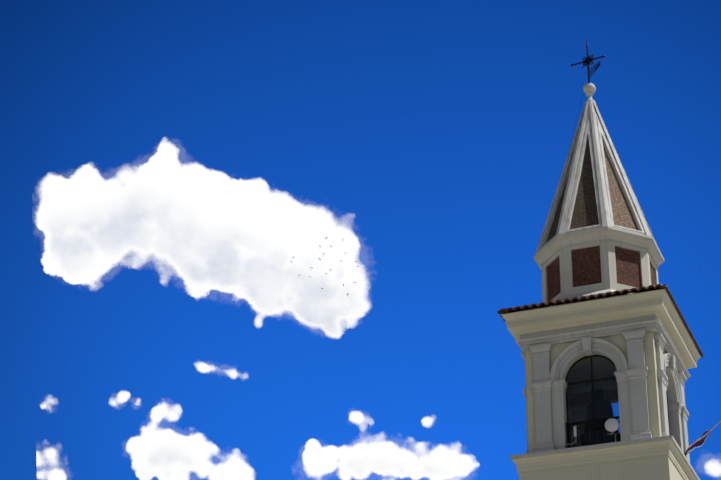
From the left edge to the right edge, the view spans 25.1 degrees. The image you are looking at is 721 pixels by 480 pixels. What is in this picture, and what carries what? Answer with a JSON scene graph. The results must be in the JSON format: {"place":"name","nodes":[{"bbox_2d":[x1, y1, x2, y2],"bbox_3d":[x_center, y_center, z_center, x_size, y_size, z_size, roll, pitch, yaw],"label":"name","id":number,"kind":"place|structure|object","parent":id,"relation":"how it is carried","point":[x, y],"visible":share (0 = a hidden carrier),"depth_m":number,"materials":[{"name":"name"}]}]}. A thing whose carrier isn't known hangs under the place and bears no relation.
{"place":"outdoors","nodes":[
{"label":"outdoors","id":0,"kind":"place"},
{"bbox_2d":[36,138,369,337],"bbox_3d":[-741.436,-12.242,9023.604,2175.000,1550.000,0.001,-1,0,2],"label":"cloud","id":1,"kind":"structure","parent":0,"point":[201,230],"depth_m":9026.21,"materials":[{"name":"white"}]},
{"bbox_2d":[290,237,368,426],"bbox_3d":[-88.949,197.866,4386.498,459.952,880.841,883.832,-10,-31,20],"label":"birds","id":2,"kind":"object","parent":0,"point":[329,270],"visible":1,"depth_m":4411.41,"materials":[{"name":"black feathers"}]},
{"bbox_2d":[0,0,720,479],"label":"sky","id":3,"kind":"structure","parent":0,"point":[439,133],"materials":[{"name":"blue"}]},
{"bbox_2d":[302,411,478,479],"bbox_3d":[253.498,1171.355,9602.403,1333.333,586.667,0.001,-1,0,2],"label":"cloud","id":4,"kind":"structure","parent":0,"point":[378,455],"depth_m":9606.06,"materials":[{"name":"white"}]},
{"bbox_2d":[526,331,670,452],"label":"belfry walls","id":5,"kind":"structure","parent":0,"point":[619,342],"depth_m":49.94,"materials":[{"name":"beige paint"}]},
{"bbox_2d":[510,435,699,479],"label":"tower shaft","id":6,"kind":"object","parent":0,"point":[659,458],"visible":1,"depth_m":47.48,"materials":[{"name":"beige paint"}]},
{"bbox_2d":[521,329,689,462],"bbox_3d":[7.702,5.566,50.529,4.460,3.605,4.460,-10,-31,20],"label":"arch and pilasters","id":7,"kind":"object","parent":6,"relation":"on","point":[549,384],"visible":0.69,"depth_m":49.11,"materials":[{"name":"grey stone"}]},
{"bbox_2d":[564,426,576,444],"bbox_3d":[6.268,5.847,48.451,0.399,0.532,0.071,-12,-31,23],"label":"sector antenna","id":8,"kind":"object","parent":7,"relation":"attached to","point":[575,432],"visible":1,"depth_m":48.39,"materials":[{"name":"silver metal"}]},
{"bbox_2d":[568,388,620,445],"bbox_3d":[7.709,5.553,50.625,3.063,1.780,1.439,-1,-29,4],"label":"bronze bell","id":9,"kind":"object","parent":7,"relation":"attached to","point":[609,399],"depth_m":50.67,"materials":[{"name":"brown metal"}]},
{"bbox_2d":[501,289,699,382],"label":"entablature","id":10,"kind":"structure","parent":7,"relation":"on","point":[654,311],"depth_m":49.90,"materials":[{"name":"white paint"}]},
{"bbox_2d":[497,284,702,357],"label":"tile roof","id":11,"kind":"structure","parent":10,"relation":"on","point":[576,299],"depth_m":50.13,"materials":[{"name":"tile"}]},
{"bbox_2d":[505,289,700,356],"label":"roof deck","id":12,"kind":"structure","parent":10,"relation":"on","point":[628,294],"depth_m":50.12,"materials":[{"name":"beige paint"}]},
{"bbox_2d":[534,226,663,306],"bbox_3d":[7.798,1.735,52.635,3.960,2.650,3.960,-10,-31,20],"label":"drum","id":13,"kind":"object","parent":12,"relation":"on","point":[593,261],"visible":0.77,"depth_m":51.52,"materials":[{"name":"paint"}]},
{"bbox_2d":[535,100,655,254],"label":"spire","id":14,"kind":"structure","parent":13,"relation":"on","point":[597,191],"depth_m":53.36,"materials":[{"name":"paint"}]},
{"bbox_2d":[548,93,584,239],"bbox_3d":[6.973,-2.589,54.629,1.828,6.580,0.110,12,-31,-19],"label":"conductor cable","id":15,"kind":"object","parent":14,"relation":"attached to","point":[569,163],"visible":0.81,"depth_m":54.74,"materials":[{"name":"metal"}]},
{"bbox_2d":[583,83,595,102],"bbox_3d":[7.968,-5.066,56.373,0.430,0.855,0.430,-10,-31,20],"label":"finial","id":16,"kind":"object","parent":14,"relation":"on","point":[589,89],"visible":0.9,"depth_m":56.30,"materials":[{"name":"stone"}]},
{"bbox_2d":[571,41,604,82],"bbox_3d":[7.998,-6.255,57.027,1.280,1.900,0.084,-14,-32,25],"label":"cross","id":17,"kind":"object","parent":16,"relation":"on","point":[587,60],"visible":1,"depth_m":56.95,"materials":[{"name":"black metal"}]},
{"bbox_2d":[605,418,619,441],"bbox_3d":[7.487,5.666,48.132,0.433,0.762,0.200,-10,-31,20],"label":"link dish","id":18,"kind":"object","parent":7,"relation":"attached to","point":[611,424],"visible":1,"depth_m":48.13,"materials":[{"name":"white plastic"}]},
{"bbox_2d":[684,420,720,454],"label":"flag","id":19,"kind":"object","parent":7,"relation":"attached to","point":[700,441],"visible":0.96,"depth_m":50.25,"materials":[{"name":"multicoloured fabric"}]},
{"bbox_2d":[565,355,669,447],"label":"window frames","id":20,"kind":"structure","parent":6,"relation":"on","point":[584,381],"depth_m":49.40,"materials":[{"name":"black metal"}]},
{"bbox_2d":[568,357,620,445],"bbox_3d":[7.698,5.743,50.431,3.444,3.181,3.444,-10,-31,20],"label":"window glass","id":21,"kind":"object","parent":20,"relation":"in","point":[594,397],"visible":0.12,"depth_m":49.20,"materials":[{"name":"black glass"}]},
{"bbox_2d":[565,416,670,447],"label":"belfry railings","id":22,"kind":"object","parent":6,"relation":"on","point":[591,425],"visible":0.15,"depth_m":48.51,"materials":[{"name":"black metal"}]},
{"bbox_2d":[705,460,720,476],"bbox_3d":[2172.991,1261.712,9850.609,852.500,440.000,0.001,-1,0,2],"label":"cloud","id":23,"kind":"structure","parent":0,"point":[712,467],"depth_m":9851.96,"materials":[{"name":"white"}]}
]}

